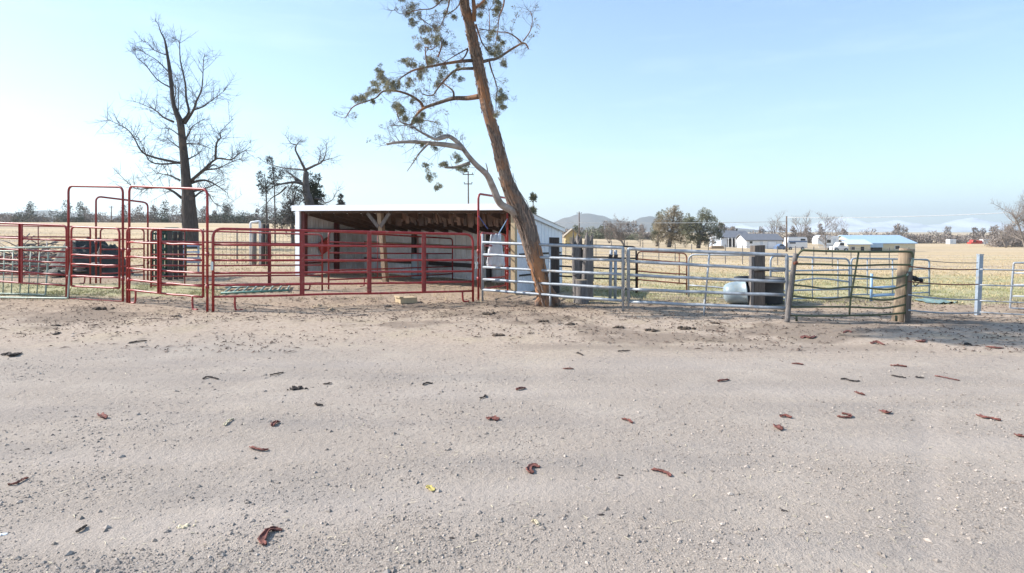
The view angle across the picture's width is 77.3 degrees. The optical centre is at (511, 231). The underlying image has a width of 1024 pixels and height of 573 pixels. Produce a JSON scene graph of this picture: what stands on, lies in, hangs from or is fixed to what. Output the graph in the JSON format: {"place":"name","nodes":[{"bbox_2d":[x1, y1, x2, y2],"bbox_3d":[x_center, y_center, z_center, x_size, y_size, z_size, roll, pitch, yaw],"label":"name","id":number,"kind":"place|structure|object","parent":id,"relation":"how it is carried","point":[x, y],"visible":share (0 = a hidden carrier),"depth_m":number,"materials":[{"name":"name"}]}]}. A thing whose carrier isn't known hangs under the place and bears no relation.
{"place":"outdoors","nodes":[
{"label":"outdoors","id":0,"kind":"place"},
{"bbox_2d":[5,210,178,222],"bbox_3d":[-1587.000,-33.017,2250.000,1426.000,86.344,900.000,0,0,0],"label":"hills","id":1,"kind":"structure","parent":0,"point":[47,213],"depth_m":2254.85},
{"bbox_2d":[0,222,1023,572],"bbox_3d":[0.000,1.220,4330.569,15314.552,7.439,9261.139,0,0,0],"label":"ground","id":2,"kind":"structure","parent":0,"point":[694,378],"depth_m":5.81,"materials":[{"name":"gravel"}]},
{"bbox_2d":[0,250,49,295],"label":"green hurdle","id":3,"kind":"object","parent":2,"relation":"on","point":[30,263],"visible":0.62,"depth_m":16.90,"materials":[{"name":"paint"}]},
{"bbox_2d":[0,231,60,276],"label":"brush pile","id":4,"kind":"object","parent":2,"relation":"on","point":[15,268],"visible":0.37,"depth_m":22.88,"materials":[{"name":"grey wood"}]},
{"bbox_2d":[0,222,66,296],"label":"corral fence","id":5,"kind":"object","parent":2,"relation":"on","point":[20,260],"visible":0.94,"depth_m":16.48,"materials":[{"name":"metal"}]},
{"bbox_2d":[0,246,69,298],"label":"green hurdle","id":6,"kind":"object","parent":2,"relation":"on","point":[68,289],"visible":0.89,"depth_m":16.02,"materials":[{"name":"paint"}]},
{"bbox_2d":[0,225,90,283],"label":"corral fence","id":7,"kind":"object","parent":2,"relation":"on","point":[89,247],"visible":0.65,"depth_m":19.67,"materials":[{"name":"metal"}]},
{"bbox_2d":[39,237,133,275],"bbox_3d":[-14.882,0.853,22.371,3.100,1.344,1.858,0,0,0],"label":"tarp heap","id":8,"kind":"object","parent":2,"relation":"on","point":[80,270],"visible":0.55,"depth_m":22.03,"materials":[{"name":"black plastic"}]},
{"bbox_2d":[67,185,124,301],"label":"gate arch","id":9,"kind":"structure","parent":2,"relation":"on","point":[68,222],"depth_m":15.77,"materials":[{"name":"red paint"}]},
{"bbox_2d":[70,226,120,288],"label":"corral gate","id":10,"kind":"structure","parent":9,"relation":"attached to","point":[118,256],"depth_m":15.72,"materials":[{"name":"metal"}]},
{"bbox_2d":[94,196,148,282],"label":"gate arch","id":11,"kind":"structure","parent":2,"relation":"on","point":[96,243],"depth_m":20.00,"materials":[{"name":"red paint"}]},
{"bbox_2d":[100,228,144,283],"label":"corral gate","id":12,"kind":"structure","parent":11,"relation":"attached to","point":[143,248],"depth_m":19.97,"materials":[{"name":"metal"}]},
{"bbox_2d":[0,205,294,223],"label":"treeline","id":13,"kind":"object","parent":2,"relation":"on","point":[140,218],"visible":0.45,"depth_m":180.55,"materials":[{"name":"plant"}]},
{"bbox_2d":[11,199,294,223],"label":"treeline","id":14,"kind":"object","parent":2,"relation":"on","point":[218,218],"visible":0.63,"depth_m":174.57,"materials":[{"name":"plant"}]},
{"bbox_2d":[152,230,167,279],"bbox_3d":[-11.486,0.744,20.850,0.079,1.682,0.611,0,0,20],"label":"feeder hurdle","id":15,"kind":"object","parent":2,"relation":"on","point":[165,249],"visible":0.39,"depth_m":20.75,"materials":[{"name":"green paint"}]},
{"bbox_2d":[155,231,172,279],"bbox_3d":[-11.503,0.755,21.150,0.079,1.659,0.632,0,0,25],"label":"feeder hurdle","id":16,"kind":"object","parent":2,"relation":"on","point":[163,250],"visible":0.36,"depth_m":21.11,"materials":[{"name":"green paint"}]},
{"bbox_2d":[127,185,208,311],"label":"gate arch","id":17,"kind":"structure","parent":2,"relation":"on","point":[207,239],"depth_m":14.36,"materials":[{"name":"red paint"}]},
{"bbox_2d":[126,227,203,309],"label":"corral gate","id":18,"kind":"structure","parent":17,"relation":"attached to","point":[159,269],"depth_m":14.57,"materials":[{"name":"metal"}]},
{"bbox_2d":[167,232,172,280],"bbox_3d":[-10.944,0.804,20.475,0.136,1.593,0.294,0,0,-34],"label":"lumber","id":19,"kind":"object","parent":2,"relation":"on","point":[169,238],"visible":0.71,"depth_m":20.46,"materials":[{"name":"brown wood"}]},
{"bbox_2d":[162,227,180,278],"bbox_3d":[-11.461,0.716,21.550,0.079,1.711,0.660,0,0,30],"label":"feeder hurdle","id":20,"kind":"object","parent":2,"relation":"on","point":[163,247],"visible":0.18,"depth_m":21.27,"materials":[{"name":"teal paint"}]},
{"bbox_2d":[85,14,260,248],"bbox_3d":[-20.661,-6.203,40.027,10.966,15.190,6.281,0,0,0],"label":"dead tree","id":21,"kind":"object","parent":2,"relation":"on","point":[189,218],"visible":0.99,"depth_m":39.79,"materials":[{"name":"brown plant"}]},
{"bbox_2d":[173,231,177,279],"bbox_3d":[-10.918,0.793,20.775,0.136,1.593,0.294,0,0,-34],"label":"lumber","id":22,"kind":"object","parent":2,"relation":"on","point":[175,247],"visible":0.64,"depth_m":20.76,"materials":[{"name":"brown wood"}]},
{"bbox_2d":[178,231,182,278],"bbox_3d":[-10.907,0.796,21.075,0.136,1.593,0.294,0,0,-34],"label":"lumber","id":23,"kind":"object","parent":2,"relation":"on","point":[180,238],"visible":0.71,"depth_m":21.06,"materials":[{"name":"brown wood"}]},
{"bbox_2d":[182,231,186,274],"bbox_3d":[-11.497,0.748,21.950,0.078,1.645,0.691,0,0,35],"label":"feeder hurdle","id":24,"kind":"object","parent":2,"relation":"on","point":[185,251],"visible":0.12,"depth_m":22.16,"materials":[{"name":"green paint"}]},
{"bbox_2d":[183,245,200,271],"bbox_3d":[-11.797,1.000,23.500,0.659,1.007,0.180,0,0,0],"label":"blue bench","id":25,"kind":"object","parent":2,"relation":"on","point":[197,257],"visible":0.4,"depth_m":23.47,"materials":[{"name":"paint"}]},
{"bbox_2d":[150,230,322,289],"bbox_3d":[-7.844,0.794,18.157,5.073,1.738,0.092,0,0,4],"label":"corral fence","id":26,"kind":"object","parent":2,"relation":"on","point":[269,255],"visible":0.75,"depth_m":18.13,"materials":[{"name":"metal"}]},
{"bbox_2d":[203,229,294,262],"bbox_3d":[-11.508,0.691,28.250,4.053,1.612,0.045,0,0,-7],"label":"fence","id":27,"kind":"object","parent":2,"relation":"on","point":[245,250],"visible":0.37,"depth_m":28.18,"materials":[{"name":"metal"}]},
{"bbox_2d":[252,231,256,264],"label":"fence post","id":28,"kind":"object","parent":2,"relation":"on","point":[254,239],"visible":0.66,"depth_m":26.42,"materials":[{"name":"grey wood"}]},
{"bbox_2d":[249,220,260,264],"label":"white arch","id":29,"kind":"structure","parent":2,"relation":"on","point":[250,234],"depth_m":26.96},
{"bbox_2d":[221,285,290,293],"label":"green gate","id":30,"kind":"structure","parent":2,"relation":"on","point":[235,291],"depth_m":17.50,"materials":[{"name":"metal"}]},
{"bbox_2d":[261,224,265,264],"bbox_3d":[-10.294,0.599,26.499,0.182,1.834,0.183,0,0,0],"label":"fence post","id":31,"kind":"object","parent":2,"relation":"on","point":[263,239],"visible":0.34,"depth_m":26.44,"materials":[{"name":"grey wood"}]},
{"bbox_2d":[266,224,268,264],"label":"fence post","id":32,"kind":"object","parent":2,"relation":"on","point":[267,225],"visible":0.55,"depth_m":26.43,"materials":[{"name":"grey wood"}]},
{"bbox_2d":[257,526,282,544],"bbox_3d":[-1.398,1.737,3.657,0.091,0.026,0.213,0,0,8],"label":"bark strip","id":33,"kind":"object","parent":2,"relation":"on","point":[262,537],"visible":1,"depth_m":3.67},
{"bbox_2d":[256,156,284,242],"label":"slender pine","id":34,"kind":"object","parent":2,"relation":"on","point":[266,188],"visible":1,"depth_m":45.94,"materials":[{"name":"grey plant"}]},
{"bbox_2d":[272,184,308,242],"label":"juniper bush","id":35,"kind":"object","parent":2,"relation":"on","point":[289,218],"visible":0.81,"depth_m":43.77,"materials":[{"name":"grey plant"}]},
{"bbox_2d":[251,126,344,216],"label":"dead tree","id":36,"kind":"object","parent":2,"relation":"on","point":[304,183],"visible":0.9,"depth_m":46.80,"materials":[{"name":"grey plant"}]},
{"bbox_2d":[304,171,326,204],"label":"juniper bush","id":37,"kind":"object","parent":2,"relation":"on","point":[314,190],"visible":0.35,"depth_m":48.13,"materials":[{"name":"green plant"}]},
{"bbox_2d":[336,193,345,204],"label":"conifer","id":38,"kind":"object","parent":2,"relation":"on","point":[341,200],"visible":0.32,"depth_m":69.87,"materials":[{"name":"green plant"}]},
{"bbox_2d":[211,227,473,311],"bbox_3d":[-3.742,0.838,14.856,5.926,1.852,0.098,0,0,-18],"label":"corral fence","id":39,"kind":"object","parent":2,"relation":"on","point":[302,245],"visible":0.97,"depth_m":14.81,"materials":[{"name":"metal"}]},
{"bbox_2d":[328,232,452,289],"bbox_3d":[-3.647,0.828,20.225,0.055,1.696,5.108,0,0,39],"label":"corral fence","id":40,"kind":"object","parent":2,"relation":"on","point":[329,253],"visible":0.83,"depth_m":19.68,"materials":[{"name":"metal"}]},
{"bbox_2d":[394,295,416,303],"bbox_3d":[-2.582,1.638,15.527,0.467,0.168,0.438,0,0,-30],"label":"wood block","id":41,"kind":"object","parent":2,"relation":"on","point":[404,299],"depth_m":15.40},
{"bbox_2d":[411,254,427,278],"bbox_3d":[-3.219,1.202,22.364,0.610,0.880,0.604,0,0,0],"label":"barrel","id":42,"kind":"object","parent":2,"relation":"on","point":[416,263],"visible":0.6,"depth_m":22.10,"materials":[{"name":"grey plastic"}]},
{"bbox_2d":[291,203,564,293],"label":"loafing shed","id":43,"kind":"structure","parent":2,"relation":"on","point":[453,218],"depth_m":21.87,"materials":[{"name":"metal"}]},
{"bbox_2d":[318,237,330,253],"bbox_3d":[-6.662,0.482,22.717,0.125,0.657,0.570,0,0,30],"label":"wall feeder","id":44,"kind":"object","parent":43,"relation":"attached to","point":[325,242],"depth_m":22.71,"materials":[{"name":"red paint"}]},
{"bbox_2d":[333,0,560,306],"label":"juniper tree","id":45,"kind":"object","parent":2,"relation":"on","point":[516,207],"visible":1,"depth_m":14.61,"materials":[{"name":"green plant"}]},
{"bbox_2d":[477,193,508,300],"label":"gate arch","id":46,"kind":"structure","parent":2,"relation":"on","point":[478,245],"depth_m":16.15,"materials":[{"name":"red paint"}]},
{"bbox_2d":[480,232,506,288],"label":"corral gate","id":47,"kind":"structure","parent":46,"relation":"attached to","point":[505,276],"depth_m":17.06,"materials":[{"name":"metal"}]},
{"bbox_2d":[484,234,504,266],"bbox_3d":[-0.463,0.507,16.986,0.562,0.905,0.120,0,0,0],"label":"feed sack","id":48,"kind":"object","parent":47,"relation":"hanging from","point":[498,261],"visible":0.77,"depth_m":16.98,"materials":[{"name":"white plastic"}]},
{"bbox_2d":[0,325,1020,572],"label":"straw litter","id":49,"kind":"object","parent":2,"relation":"on","point":[516,501],"visible":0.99,"depth_m":3.99,"materials":[{"name":"plant"}]},
{"bbox_2d":[0,295,1023,352],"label":"bark litter","id":50,"kind":"object","parent":2,"relation":"on","point":[732,310],"visible":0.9,"depth_m":12.71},
{"bbox_2d":[0,229,1023,303],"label":"dry grass","id":51,"kind":"structure","parent":2,"relation":"on","point":[803,277],"depth_m":25.43,"materials":[{"name":"plant"}]},
{"bbox_2d":[0,267,1023,306],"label":"green grass","id":52,"kind":"structure","parent":2,"relation":"on","point":[645,293],"depth_m":18.29,"materials":[{"name":"plant"}]},
{"bbox_2d":[526,463,539,473],"bbox_3d":[0.146,1.734,4.697,0.087,0.028,0.182,0,0,21],"label":"bark strip","id":53,"kind":"object","parent":2,"relation":"on","point":[529,468],"visible":1,"depth_m":4.71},
{"bbox_2d":[529,192,537,213],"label":"conifer","id":54,"kind":"object","parent":2,"relation":"on","point":[533,197],"visible":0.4,"depth_m":74.83,"materials":[{"name":"green plant"}]},
{"bbox_2d":[481,234,624,310],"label":"pipe gate","id":55,"kind":"structure","parent":2,"relation":"on","point":[549,270],"depth_m":14.79,"materials":[{"name":"metal"}]},
{"bbox_2d":[549,237,559,292],"bbox_3d":[1.228,1.090,18.525,0.322,1.849,0.250,0,0,0],"label":"tie post","id":56,"kind":"object","parent":2,"relation":"on","point":[555,277],"visible":0.57,"depth_m":18.40,"materials":[{"name":"grey wood"}]},
{"bbox_2d":[562,229,580,243],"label":"yellow shed","id":57,"kind":"structure","parent":2,"relation":"on","point":[568,236],"depth_m":112.00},
{"bbox_2d":[573,279,588,303],"bbox_3d":[1.717,1.506,15.852,0.381,0.634,0.397,0,0,-21],"label":"cut stump","id":58,"kind":"object","parent":2,"relation":"on","point":[581,291],"visible":0.77,"depth_m":15.71,"materials":[{"name":"grey wood"}]},
{"bbox_2d":[572,231,593,300],"bbox_3d":[1.846,0.844,16.605,0.580,1.975,0.390,0,0,35],"label":"tall stump","id":59,"kind":"object","parent":2,"relation":"on","point":[578,265],"visible":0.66,"depth_m":16.50,"materials":[{"name":"grey wood"}]},
{"bbox_2d":[559,243,636,292],"bbox_3d":[2.457,1.076,18.900,2.432,1.448,0.061,0,0,15],"label":"corral fence","id":60,"kind":"object","parent":2,"relation":"on","point":[635,269],"visible":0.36,"depth_m":18.76,"materials":[{"name":"metal"}]},
{"bbox_2d":[600,224,615,242],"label":"bare tree","id":61,"kind":"object","parent":2,"relation":"on","point":[609,233],"visible":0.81,"depth_m":149.52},
{"bbox_2d":[573,225,645,239],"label":"treeline","id":62,"kind":"object","parent":2,"relation":"on","point":[598,234],"visible":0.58,"depth_m":235.67,"materials":[{"name":"plant"}]},
{"bbox_2d":[608,250,612,297],"bbox_3d":[2.556,1.145,16.600,0.113,1.330,0.140,0,0,0],"label":"steel post","id":63,"kind":"object","parent":2,"relation":"on","point":[610,270],"visible":0.75,"depth_m":16.57,"materials":[{"name":"grey metal"}]},
{"bbox_2d":[613,250,617,298],"bbox_3d":[2.688,1.147,16.600,0.112,1.331,0.140,0,0,0],"label":"steel post","id":64,"kind":"object","parent":2,"relation":"on","point":[615,271],"visible":0.69,"depth_m":16.57,"materials":[{"name":"grey metal"}]},
{"bbox_2d":[604,215,629,245],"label":"bare tree","id":65,"kind":"object","parent":2,"relation":"on","point":[620,236],"visible":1,"depth_m":117.91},
{"bbox_2d":[634,222,646,245],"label":"bare tree","id":66,"kind":"object","parent":2,"relation":"on","point":[636,230],"visible":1,"depth_m":123.33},
{"bbox_2d":[649,209,666,245],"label":"tree","id":67,"kind":"object","parent":2,"relation":"on","point":[653,232],"visible":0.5,"depth_m":133.56,"materials":[{"name":"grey plant"}]},
{"bbox_2d":[651,468,671,476],"bbox_3d":[1.088,1.737,4.625,0.053,0.020,0.180,0,0,-39],"label":"bark strip","id":68,"kind":"object","parent":2,"relation":"on","point":[668,473],"visible":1,"depth_m":4.63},
{"bbox_2d":[637,251,686,294],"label":"corral fence","id":69,"kind":"object","parent":2,"relation":"on","point":[679,273],"visible":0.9,"depth_m":18.38,"materials":[{"name":"metal"}]},
{"bbox_2d":[652,205,692,246],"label":"tree","id":70,"kind":"object","parent":2,"relation":"on","point":[672,234],"visible":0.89,"depth_m":127.63,"materials":[{"name":"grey plant"}]},
{"bbox_2d":[678,207,724,247],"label":"tree","id":71,"kind":"object","parent":2,"relation":"on","point":[698,237],"visible":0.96,"depth_m":124.66,"materials":[{"name":"green plant"}]},
{"bbox_2d":[688,254,749,298],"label":"pipe gate","id":72,"kind":"structure","parent":2,"relation":"on","point":[690,256],"depth_m":17.38,"materials":[{"name":"metal"}]},
{"bbox_2d":[709,229,748,247],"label":"house","id":73,"kind":"structure","parent":2,"relation":"on","point":[728,236],"depth_m":150.94,"materials":[{"name":"white"}]},
{"bbox_2d":[723,281,747,304],"bbox_3d":[5.426,1.467,15.555,0.568,0.609,0.610,0,0,14],"label":"plastic tub","id":74,"kind":"object","parent":2,"relation":"on","point":[736,286],"visible":0.74,"depth_m":15.35,"materials":[{"name":"plastic"}]},
{"bbox_2d":[565,240,908,267],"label":"wire fence","id":75,"kind":"object","parent":2,"relation":"on","point":[742,246],"visible":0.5,"depth_m":42.08,"materials":[{"name":"metal"}]},
{"bbox_2d":[748,245,769,305],"bbox_3d":[5.870,1.087,15.275,0.432,1.526,0.309,0,0,0],"label":"tie post","id":76,"kind":"object","parent":2,"relation":"on","point":[758,261],"visible":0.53,"depth_m":15.17,"materials":[{"name":"grey wood"}]},
{"bbox_2d":[734,234,783,248],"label":"garage","id":77,"kind":"structure","parent":2,"relation":"on","point":[769,241],"depth_m":143.52,"materials":[{"name":"white"}]},
{"bbox_2d":[767,241,776,248],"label":"garage door","id":78,"kind":"structure","parent":77,"relation":"in","point":[770,244],"depth_m":142.93,"materials":[{"name":"white"}]},
{"bbox_2d":[734,276,784,304],"bbox_3d":[6.186,1.463,16.000,1.210,0.635,1.210,0,0,0],"label":"stock tank","id":79,"kind":"object","parent":2,"relation":"on","point":[774,288],"visible":0.39,"depth_m":15.49,"materials":[{"name":"black rubber"}]},
{"bbox_2d":[764,211,783,233],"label":"bare tree","id":80,"kind":"object","parent":2,"relation":"on","point":[772,226],"visible":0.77,"depth_m":169.16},
{"bbox_2d":[786,216,787,251],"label":"utility pole","id":81,"kind":"object","parent":2,"relation":"on","point":[786,236],"visible":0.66,"depth_m":107.89,"materials":[{"name":"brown wood"}]},
{"bbox_2d":[553,221,785,222],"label":"power line","id":82,"kind":"object","parent":81,"relation":"attached to","point":[701,222],"visible":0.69,"depth_m":106.08,"materials":[{"name":"metal"}]},
{"bbox_2d":[787,212,1014,217],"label":"power line","id":83,"kind":"object","parent":81,"relation":"attached to","point":[872,217],"visible":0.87,"depth_m":100.52,"materials":[{"name":"metal"}]},
{"bbox_2d":[784,253,797,322],"bbox_3d":[5.407,1.116,12.416,0.277,1.399,0.169,0,0,0],"label":"fence post","id":84,"kind":"object","parent":2,"relation":"on","point":[790,290],"visible":0.94,"depth_m":12.40,"materials":[{"name":"grey wood"}]},
{"bbox_2d":[562,220,1023,243],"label":"treeline","id":85,"kind":"object","parent":2,"relation":"on","point":[917,238],"visible":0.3,"depth_m":262.51,"materials":[{"name":"plant"}]},
{"bbox_2d":[783,237,807,249],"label":"camper","id":86,"kind":"object","parent":2,"relation":"on","point":[801,242],"visible":0.83,"depth_m":138.00,"materials":[{"name":"white paint"}]},
{"bbox_2d":[792,213,811,237],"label":"bare tree","id":87,"kind":"object","parent":2,"relation":"on","point":[801,235],"visible":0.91,"depth_m":174.22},
{"bbox_2d":[769,256,849,299],"bbox_3d":[7.845,1.207,16.799,2.617,1.203,0.051,0,0,-18],"label":"corral fence","id":88,"kind":"object","parent":2,"relation":"on","point":[812,270],"visible":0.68,"depth_m":16.89,"materials":[{"name":"grey metal"}]},
{"bbox_2d":[812,235,838,249],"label":"travel trailer","id":89,"kind":"object","parent":2,"relation":"on","point":[830,242],"visible":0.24,"depth_m":128.00,"materials":[{"name":"white paint"}]},
{"bbox_2d":[814,212,838,253],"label":"bare tree","id":90,"kind":"object","parent":2,"relation":"on","point":[822,236],"visible":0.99,"depth_m":91.83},
{"bbox_2d":[826,215,848,235],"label":"bare tree","id":91,"kind":"object","parent":2,"relation":"on","point":[838,230],"visible":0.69,"depth_m":149.45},
{"bbox_2d":[829,242,847,249],"bbox_3d":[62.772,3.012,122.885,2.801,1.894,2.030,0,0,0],"label":"pickup truck","id":92,"kind":"object","parent":2,"relation":"on","point":[839,244],"visible":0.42,"depth_m":122.05,"materials":[{"name":"white paint"}]},
{"bbox_2d":[790,249,913,320],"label":"bent gate","id":93,"kind":"structure","parent":2,"relation":"on","point":[855,275],"depth_m":12.39,"materials":[{"name":"metal"}]},
{"bbox_2d":[839,239,882,250],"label":"farm building","id":94,"kind":"structure","parent":2,"relation":"on","point":[860,244],"depth_m":126.00,"materials":[{"name":"beige"}]},
{"bbox_2d":[839,235,917,250],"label":"farm building","id":95,"kind":"structure","parent":2,"relation":"on","point":[894,242],"depth_m":132.79,"materials":[{"name":"beige"}]},
{"bbox_2d":[870,274,895,300],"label":"fence","id":96,"kind":"object","parent":2,"relation":"on","point":[871,290],"visible":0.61,"depth_m":16.64,"materials":[{"name":"metal"}]},
{"bbox_2d":[850,258,929,295],"bbox_3d":[10.452,1.267,17.649,2.707,1.121,0.052,0,0,-15],"label":"corral fence","id":97,"kind":"object","parent":2,"relation":"on","point":[892,269],"visible":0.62,"depth_m":17.57,"materials":[{"name":"grey metal"}]},
{"bbox_2d":[891,248,914,322],"bbox_3d":[7.661,1.098,12.556,0.393,1.544,0.418,0,0,43],"label":"gate post","id":98,"kind":"object","parent":2,"relation":"on","point":[901,271],"visible":0.79,"depth_m":12.46,"materials":[{"name":"brown wood"}]},
{"bbox_2d":[908,258,978,313],"bbox_3d":[8.666,1.110,12.814,2.364,1.203,0.030,0,0,-27],"label":"wire fence","id":99,"kind":"object","parent":98,"relation":"attached to","point":[941,284],"visible":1,"depth_m":12.72,"materials":[{"name":"metal"}]},
{"bbox_2d":[916,298,957,303],"bbox_3d":[10.682,1.751,16.200,0.774,0.085,0.900,0,0,0],"label":"teal sheet","id":100,"kind":"object","parent":2,"relation":"on","point":[927,300],"visible":0.94,"depth_m":16.11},
{"bbox_2d":[974,254,983,314],"bbox_3d":[9.994,1.187,13.700,0.154,1.415,0.097,0,0,0],"label":"steel post","id":101,"kind":"object","parent":2,"relation":"on","point":[978,287],"visible":0.82,"depth_m":13.66,"materials":[{"name":"metal"}]},
{"bbox_2d":[980,269,1023,314],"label":"wire fence","id":102,"kind":"object","parent":2,"relation":"on","point":[1002,285],"visible":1,"depth_m":13.13,"materials":[{"name":"metal"}]},
{"bbox_2d":[982,223,1023,246],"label":"treeline","id":103,"kind":"object","parent":2,"relation":"on","point":[1013,242],"visible":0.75,"depth_m":199.51,"materials":[{"name":"plant"}]},
{"bbox_2d":[995,222,1014,247],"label":"bare tree","id":104,"kind":"object","parent":2,"relation":"on","point":[1004,238],"visible":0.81,"depth_m":189.83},
{"bbox_2d":[991,189,1023,246],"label":"bare tree","id":105,"kind":"object","parent":2,"relation":"on","point":[1018,217],"visible":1,"depth_m":74.67,"materials":[{"name":"plant"}]},
{"bbox_2d":[1009,262,1023,309],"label":"pipe gate","id":106,"kind":"structure","parent":2,"relation":"on","point":[1012,279],"depth_m":14.65,"materials":[{"name":"metal"}]},
{"bbox_2d":[0,0,1023,226],"label":"sky","id":107,"kind":"structure","parent":0,"point":[748,112],"materials":[{"name":"blue"}]},
{"bbox_2d":[556,213,630,231],"bbox_3d":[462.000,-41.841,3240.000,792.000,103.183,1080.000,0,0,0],"label":"hills","id":108,"kind":"structure","parent":0,"point":[591,220],"depth_m":3121.20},
{"bbox_2d":[629,216,776,232],"bbox_3d":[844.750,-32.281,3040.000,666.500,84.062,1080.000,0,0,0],"label":"hills","id":109,"kind":"structure","parent":0,"point":[647,220],"depth_m":2936.81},
{"bbox_2d":[627,247,788,315],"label":"pipe gate","id":110,"kind":"structure","parent":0,"point":[707,278],"depth_m":13.22,"materials":[{"name":"metal"}]},
{"bbox_2d":[623,249,627,304],"bbox_3d":[2.428,0.978,13.719,0.103,1.190,0.046,0,0,0],"label":"latch chain","id":111,"kind":"object","parent":110,"relation":"attached to","point":[625,275],"visible":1,"depth_m":13.71,"materials":[{"name":"metal"}]},
{"bbox_2d":[723,217,1023,231],"bbox_3d":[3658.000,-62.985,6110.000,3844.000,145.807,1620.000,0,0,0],"label":"mountains","id":112,"kind":"structure","parent":0,"point":[958,225],"depth_m":5845.96,"materials":[{"name":"stone"}]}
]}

